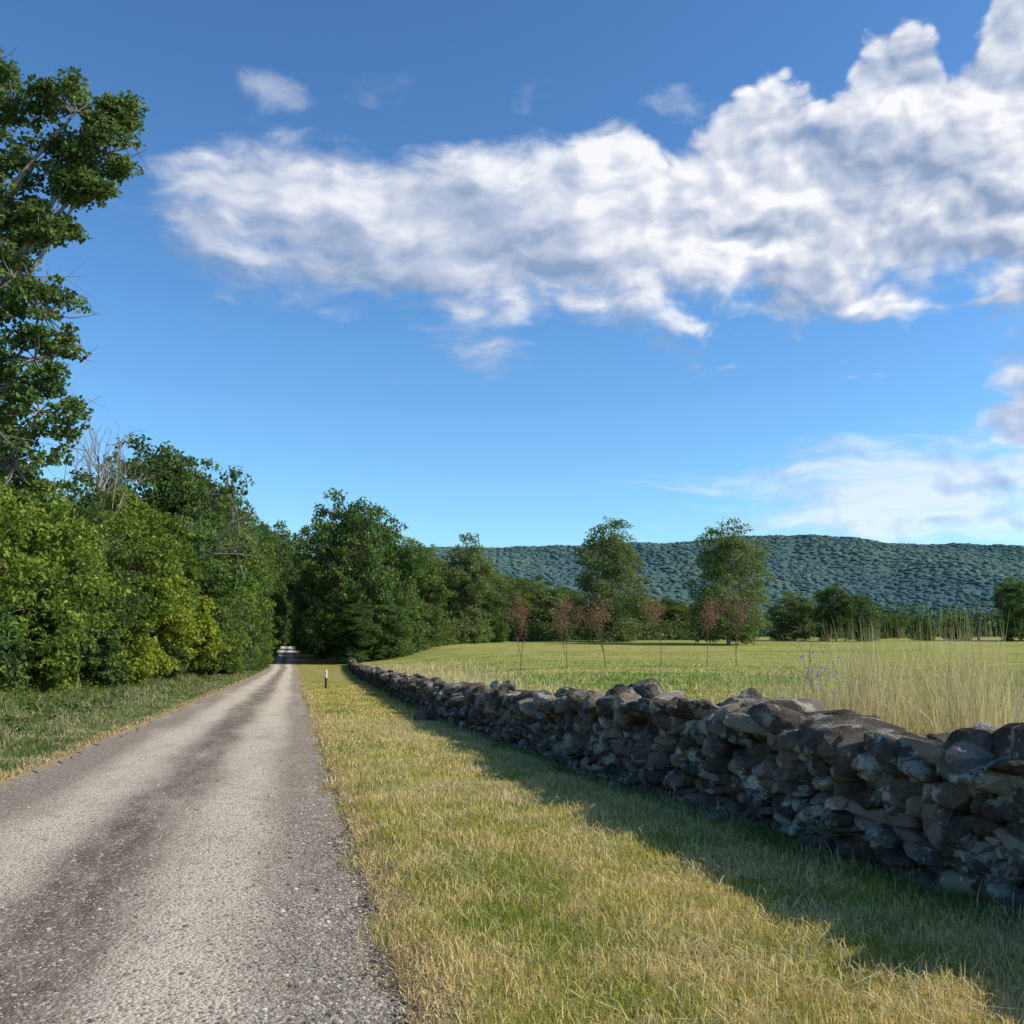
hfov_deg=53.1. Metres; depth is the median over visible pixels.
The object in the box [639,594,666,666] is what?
young dead tree
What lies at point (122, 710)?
wild grass
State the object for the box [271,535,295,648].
oak tree
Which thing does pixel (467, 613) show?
field edge tree
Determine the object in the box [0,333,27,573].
oak tree
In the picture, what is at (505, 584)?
field edge tree
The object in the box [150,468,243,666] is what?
oak tree
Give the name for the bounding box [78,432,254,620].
oak tree
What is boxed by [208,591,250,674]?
shrub
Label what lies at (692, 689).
field grass
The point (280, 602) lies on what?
oak tree
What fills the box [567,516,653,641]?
locust tree
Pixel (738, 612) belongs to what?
young dead tree
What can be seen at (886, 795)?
dry stone wall
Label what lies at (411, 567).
oak tree
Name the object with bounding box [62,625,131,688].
shrub
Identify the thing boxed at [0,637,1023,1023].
ground
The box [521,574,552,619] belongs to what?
field edge tree
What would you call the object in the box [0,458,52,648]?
maple tree
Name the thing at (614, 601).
field edge tree
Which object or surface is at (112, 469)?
dead tree
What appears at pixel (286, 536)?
oak tree
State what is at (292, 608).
oak tree
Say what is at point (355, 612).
tree
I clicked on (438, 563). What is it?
field edge tree
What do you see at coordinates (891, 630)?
field edge tree
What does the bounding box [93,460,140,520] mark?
maple tree
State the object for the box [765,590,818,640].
field edge tree
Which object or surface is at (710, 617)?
young dead tree
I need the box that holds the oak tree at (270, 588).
[243,512,278,656]
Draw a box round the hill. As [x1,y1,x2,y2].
[391,536,1023,616]
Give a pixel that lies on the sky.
(509, 273)
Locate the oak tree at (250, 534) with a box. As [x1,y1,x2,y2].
[234,507,280,646]
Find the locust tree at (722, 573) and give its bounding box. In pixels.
[684,517,774,644]
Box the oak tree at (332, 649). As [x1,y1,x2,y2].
[330,545,384,655]
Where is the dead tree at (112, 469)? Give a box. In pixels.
[39,407,261,578]
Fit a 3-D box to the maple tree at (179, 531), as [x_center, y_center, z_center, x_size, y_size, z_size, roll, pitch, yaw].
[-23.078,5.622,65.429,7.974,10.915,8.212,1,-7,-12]
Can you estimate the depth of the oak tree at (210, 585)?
76.44 m
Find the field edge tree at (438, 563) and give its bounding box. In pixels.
[393,536,452,628]
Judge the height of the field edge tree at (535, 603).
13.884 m
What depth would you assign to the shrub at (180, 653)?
53.26 m
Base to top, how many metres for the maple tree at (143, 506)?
10.425 m
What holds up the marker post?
on the ground at (310, 667)
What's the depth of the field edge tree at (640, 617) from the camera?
222.64 m
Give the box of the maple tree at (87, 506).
[1,468,156,661]
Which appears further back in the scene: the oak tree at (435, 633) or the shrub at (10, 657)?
the oak tree at (435, 633)
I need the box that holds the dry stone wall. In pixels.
[347,658,1023,917]
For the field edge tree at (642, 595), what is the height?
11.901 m
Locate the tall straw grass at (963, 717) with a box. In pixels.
[674,605,1023,735]
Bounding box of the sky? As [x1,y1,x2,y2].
[0,0,1023,556]
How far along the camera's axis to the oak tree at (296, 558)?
229.27 m
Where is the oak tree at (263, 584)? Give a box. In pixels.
[233,496,276,656]
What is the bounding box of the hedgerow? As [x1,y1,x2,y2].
[416,609,762,649]
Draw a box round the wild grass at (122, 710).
[0,669,263,781]
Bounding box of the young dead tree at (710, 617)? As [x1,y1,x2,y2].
[695,598,724,656]
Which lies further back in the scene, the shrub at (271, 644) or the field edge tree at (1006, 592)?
the field edge tree at (1006, 592)
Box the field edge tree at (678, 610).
[650,602,691,627]
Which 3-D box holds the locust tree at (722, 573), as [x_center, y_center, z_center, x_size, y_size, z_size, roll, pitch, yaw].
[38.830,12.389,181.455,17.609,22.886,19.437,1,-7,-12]
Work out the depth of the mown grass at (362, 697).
5.99 m
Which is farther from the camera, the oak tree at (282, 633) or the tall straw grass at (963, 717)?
the oak tree at (282, 633)
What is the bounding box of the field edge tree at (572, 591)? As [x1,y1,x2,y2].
[551,586,589,622]
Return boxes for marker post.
[325,670,326,687]
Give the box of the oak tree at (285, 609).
[259,522,293,655]
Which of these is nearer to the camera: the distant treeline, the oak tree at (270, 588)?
the oak tree at (270, 588)
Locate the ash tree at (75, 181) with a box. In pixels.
[0,43,157,504]
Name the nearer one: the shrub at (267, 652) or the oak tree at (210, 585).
the oak tree at (210, 585)
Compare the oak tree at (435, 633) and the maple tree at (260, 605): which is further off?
the oak tree at (435, 633)
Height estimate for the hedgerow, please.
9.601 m
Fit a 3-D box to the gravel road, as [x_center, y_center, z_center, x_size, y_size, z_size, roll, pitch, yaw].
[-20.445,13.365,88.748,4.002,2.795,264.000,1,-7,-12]
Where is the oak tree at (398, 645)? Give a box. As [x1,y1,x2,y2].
[369,599,417,658]
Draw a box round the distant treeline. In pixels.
[696,600,1016,636]
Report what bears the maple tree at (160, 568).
on the ground at (310, 667)
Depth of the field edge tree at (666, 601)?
246.43 m
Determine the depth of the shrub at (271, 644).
136.68 m
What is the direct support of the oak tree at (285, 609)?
on the ground at (310, 667)
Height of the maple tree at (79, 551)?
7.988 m
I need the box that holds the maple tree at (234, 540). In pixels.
[165,457,259,669]
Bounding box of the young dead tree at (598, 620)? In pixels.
[575,592,610,666]
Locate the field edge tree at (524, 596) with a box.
[498,573,532,628]
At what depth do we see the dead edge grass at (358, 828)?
6.09 m
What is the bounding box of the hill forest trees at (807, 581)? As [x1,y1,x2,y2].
[387,534,1023,621]
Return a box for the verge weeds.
[0,672,219,735]
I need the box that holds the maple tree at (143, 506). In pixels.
[80,499,200,633]
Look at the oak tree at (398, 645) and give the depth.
144.95 m
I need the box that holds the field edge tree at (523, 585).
[502,574,547,629]
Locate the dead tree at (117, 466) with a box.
[23,415,154,584]
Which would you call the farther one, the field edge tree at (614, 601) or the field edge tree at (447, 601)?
the field edge tree at (614, 601)
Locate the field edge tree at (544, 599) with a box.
[517,581,572,631]
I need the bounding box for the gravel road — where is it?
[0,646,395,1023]
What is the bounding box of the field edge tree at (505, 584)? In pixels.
[484,568,514,634]
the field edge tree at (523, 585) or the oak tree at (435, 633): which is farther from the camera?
the field edge tree at (523, 585)
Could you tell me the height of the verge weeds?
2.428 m
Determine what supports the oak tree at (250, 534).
on the ground at (310, 667)
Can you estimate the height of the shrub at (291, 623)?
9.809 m
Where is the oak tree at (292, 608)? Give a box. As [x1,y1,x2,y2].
[287,573,302,644]
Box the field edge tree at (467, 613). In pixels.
[441,532,498,643]
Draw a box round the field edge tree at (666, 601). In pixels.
[651,596,687,627]
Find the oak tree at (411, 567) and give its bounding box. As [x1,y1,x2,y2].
[339,516,439,655]
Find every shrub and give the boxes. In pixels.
[0,596,33,689]
[1,591,85,693]
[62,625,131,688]
[116,630,160,681]
[148,645,189,680]
[177,640,223,675]
[208,591,250,674]
[235,611,269,670]
[246,624,275,670]
[264,622,281,662]
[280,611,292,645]
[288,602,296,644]
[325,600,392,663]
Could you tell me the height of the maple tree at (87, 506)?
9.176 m
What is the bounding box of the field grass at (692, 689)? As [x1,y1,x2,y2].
[398,652,1023,731]
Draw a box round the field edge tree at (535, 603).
[512,579,538,619]
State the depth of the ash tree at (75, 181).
33.74 m
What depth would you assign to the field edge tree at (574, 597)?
218.17 m
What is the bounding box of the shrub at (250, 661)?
[235,611,269,670]
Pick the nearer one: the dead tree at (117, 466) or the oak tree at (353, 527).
the dead tree at (117, 466)
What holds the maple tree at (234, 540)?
on the ground at (310, 667)
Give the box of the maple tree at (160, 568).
[65,483,184,683]
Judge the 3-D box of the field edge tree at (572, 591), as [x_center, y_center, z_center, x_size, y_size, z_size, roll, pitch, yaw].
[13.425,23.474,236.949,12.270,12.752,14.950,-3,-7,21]
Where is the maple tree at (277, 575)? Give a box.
[247,511,285,648]
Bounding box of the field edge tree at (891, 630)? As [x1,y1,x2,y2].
[876,612,909,638]
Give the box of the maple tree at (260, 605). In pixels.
[232,525,276,662]
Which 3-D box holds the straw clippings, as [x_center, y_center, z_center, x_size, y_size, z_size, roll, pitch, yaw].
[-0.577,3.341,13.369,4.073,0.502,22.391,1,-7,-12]
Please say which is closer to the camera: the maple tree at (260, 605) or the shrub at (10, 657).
the shrub at (10, 657)
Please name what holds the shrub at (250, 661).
on the ground at (310, 667)
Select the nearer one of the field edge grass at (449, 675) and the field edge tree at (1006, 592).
the field edge grass at (449, 675)
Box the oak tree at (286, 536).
[270,519,306,597]
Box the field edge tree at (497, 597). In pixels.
[452,568,514,642]
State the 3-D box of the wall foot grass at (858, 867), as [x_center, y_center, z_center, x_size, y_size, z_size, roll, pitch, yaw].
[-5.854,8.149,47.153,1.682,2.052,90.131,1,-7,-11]
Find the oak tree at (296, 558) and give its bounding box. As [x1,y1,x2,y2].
[281,544,317,644]
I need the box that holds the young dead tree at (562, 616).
[543,593,594,657]
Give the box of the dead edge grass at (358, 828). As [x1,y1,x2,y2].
[0,675,559,1023]
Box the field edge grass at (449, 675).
[367,657,695,698]
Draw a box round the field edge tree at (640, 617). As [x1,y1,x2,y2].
[619,597,659,633]
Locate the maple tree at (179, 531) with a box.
[149,514,214,620]
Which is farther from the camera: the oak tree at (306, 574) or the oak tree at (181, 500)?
the oak tree at (306, 574)
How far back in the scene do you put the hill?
1628.32 m
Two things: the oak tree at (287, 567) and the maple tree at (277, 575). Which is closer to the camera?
the maple tree at (277, 575)
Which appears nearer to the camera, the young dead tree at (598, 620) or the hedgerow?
the young dead tree at (598, 620)
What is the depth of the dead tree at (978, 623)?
213.28 m
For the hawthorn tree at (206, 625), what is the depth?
59.51 m
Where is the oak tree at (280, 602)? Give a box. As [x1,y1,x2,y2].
[245,524,294,658]
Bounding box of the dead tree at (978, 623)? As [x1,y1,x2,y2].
[965,591,990,640]
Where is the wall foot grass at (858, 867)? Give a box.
[363,680,1023,937]
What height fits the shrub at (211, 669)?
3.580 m
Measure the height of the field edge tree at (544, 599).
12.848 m
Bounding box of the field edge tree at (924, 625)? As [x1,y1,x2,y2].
[903,614,937,640]
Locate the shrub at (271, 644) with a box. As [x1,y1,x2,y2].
[264,622,281,662]
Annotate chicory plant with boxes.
[790,642,860,707]
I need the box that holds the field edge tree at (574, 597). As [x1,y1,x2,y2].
[540,587,585,629]
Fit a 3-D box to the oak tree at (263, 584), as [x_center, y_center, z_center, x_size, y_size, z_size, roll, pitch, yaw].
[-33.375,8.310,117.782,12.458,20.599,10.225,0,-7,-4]
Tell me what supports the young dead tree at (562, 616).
on the ground at (310, 667)
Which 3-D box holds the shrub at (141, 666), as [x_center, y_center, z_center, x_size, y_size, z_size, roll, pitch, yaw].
[-17.499,6.634,44.852,4.212,3.024,3.692,6,-9,-39]
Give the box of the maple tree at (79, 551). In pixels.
[0,478,135,694]
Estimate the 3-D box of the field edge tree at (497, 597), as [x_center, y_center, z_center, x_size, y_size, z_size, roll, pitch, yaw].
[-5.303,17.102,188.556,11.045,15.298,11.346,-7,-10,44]
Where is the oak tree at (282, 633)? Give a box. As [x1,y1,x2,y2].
[263,532,287,639]
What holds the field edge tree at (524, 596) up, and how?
on the ground at (310, 667)
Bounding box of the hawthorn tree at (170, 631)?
[80,572,205,678]
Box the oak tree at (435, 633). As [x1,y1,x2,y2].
[392,548,453,647]
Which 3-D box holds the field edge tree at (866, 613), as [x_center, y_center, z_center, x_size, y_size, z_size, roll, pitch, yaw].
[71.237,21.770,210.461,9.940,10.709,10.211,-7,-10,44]
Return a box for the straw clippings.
[316,716,1023,1023]
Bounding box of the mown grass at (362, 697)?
[300,683,1023,1023]
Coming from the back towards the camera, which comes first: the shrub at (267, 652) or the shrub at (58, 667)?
the shrub at (267, 652)
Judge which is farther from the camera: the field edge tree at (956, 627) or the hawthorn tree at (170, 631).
the field edge tree at (956, 627)
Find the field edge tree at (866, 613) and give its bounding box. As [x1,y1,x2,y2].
[836,591,884,641]
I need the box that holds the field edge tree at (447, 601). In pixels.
[424,561,465,622]
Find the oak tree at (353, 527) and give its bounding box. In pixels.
[294,488,407,661]
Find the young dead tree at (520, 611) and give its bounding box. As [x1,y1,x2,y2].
[499,592,534,670]
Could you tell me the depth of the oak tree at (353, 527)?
145.84 m
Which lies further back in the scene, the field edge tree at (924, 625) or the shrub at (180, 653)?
the field edge tree at (924, 625)
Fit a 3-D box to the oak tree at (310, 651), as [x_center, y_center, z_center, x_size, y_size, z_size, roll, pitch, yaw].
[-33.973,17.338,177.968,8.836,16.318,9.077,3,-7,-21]
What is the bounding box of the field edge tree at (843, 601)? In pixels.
[807,582,858,640]
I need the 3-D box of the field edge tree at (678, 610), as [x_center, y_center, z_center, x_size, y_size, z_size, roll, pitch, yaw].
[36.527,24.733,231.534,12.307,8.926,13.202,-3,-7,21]
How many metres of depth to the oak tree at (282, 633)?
183.33 m
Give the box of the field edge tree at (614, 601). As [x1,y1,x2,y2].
[579,593,635,629]
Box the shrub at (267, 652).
[246,624,275,670]
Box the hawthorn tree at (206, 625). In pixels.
[175,595,230,669]
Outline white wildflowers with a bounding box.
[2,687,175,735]
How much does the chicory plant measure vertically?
1.642 m
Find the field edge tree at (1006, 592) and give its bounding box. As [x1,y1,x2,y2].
[989,575,1023,640]
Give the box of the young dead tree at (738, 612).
[710,593,757,665]
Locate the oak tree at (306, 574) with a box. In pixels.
[289,513,349,658]
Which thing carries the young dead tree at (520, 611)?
on the ground at (310, 667)
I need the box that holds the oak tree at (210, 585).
[167,515,255,660]
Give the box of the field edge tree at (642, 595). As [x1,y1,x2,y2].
[622,592,664,615]
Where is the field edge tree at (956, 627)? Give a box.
[936,613,974,639]
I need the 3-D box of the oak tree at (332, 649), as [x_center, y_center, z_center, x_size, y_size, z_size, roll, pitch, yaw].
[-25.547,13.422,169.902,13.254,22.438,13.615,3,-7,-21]
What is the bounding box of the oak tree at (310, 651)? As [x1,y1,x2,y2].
[290,572,316,654]
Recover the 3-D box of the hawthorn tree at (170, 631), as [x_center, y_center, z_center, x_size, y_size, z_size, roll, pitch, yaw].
[-18.875,5.881,50.636,5.733,6.315,6.539,-5,-8,35]

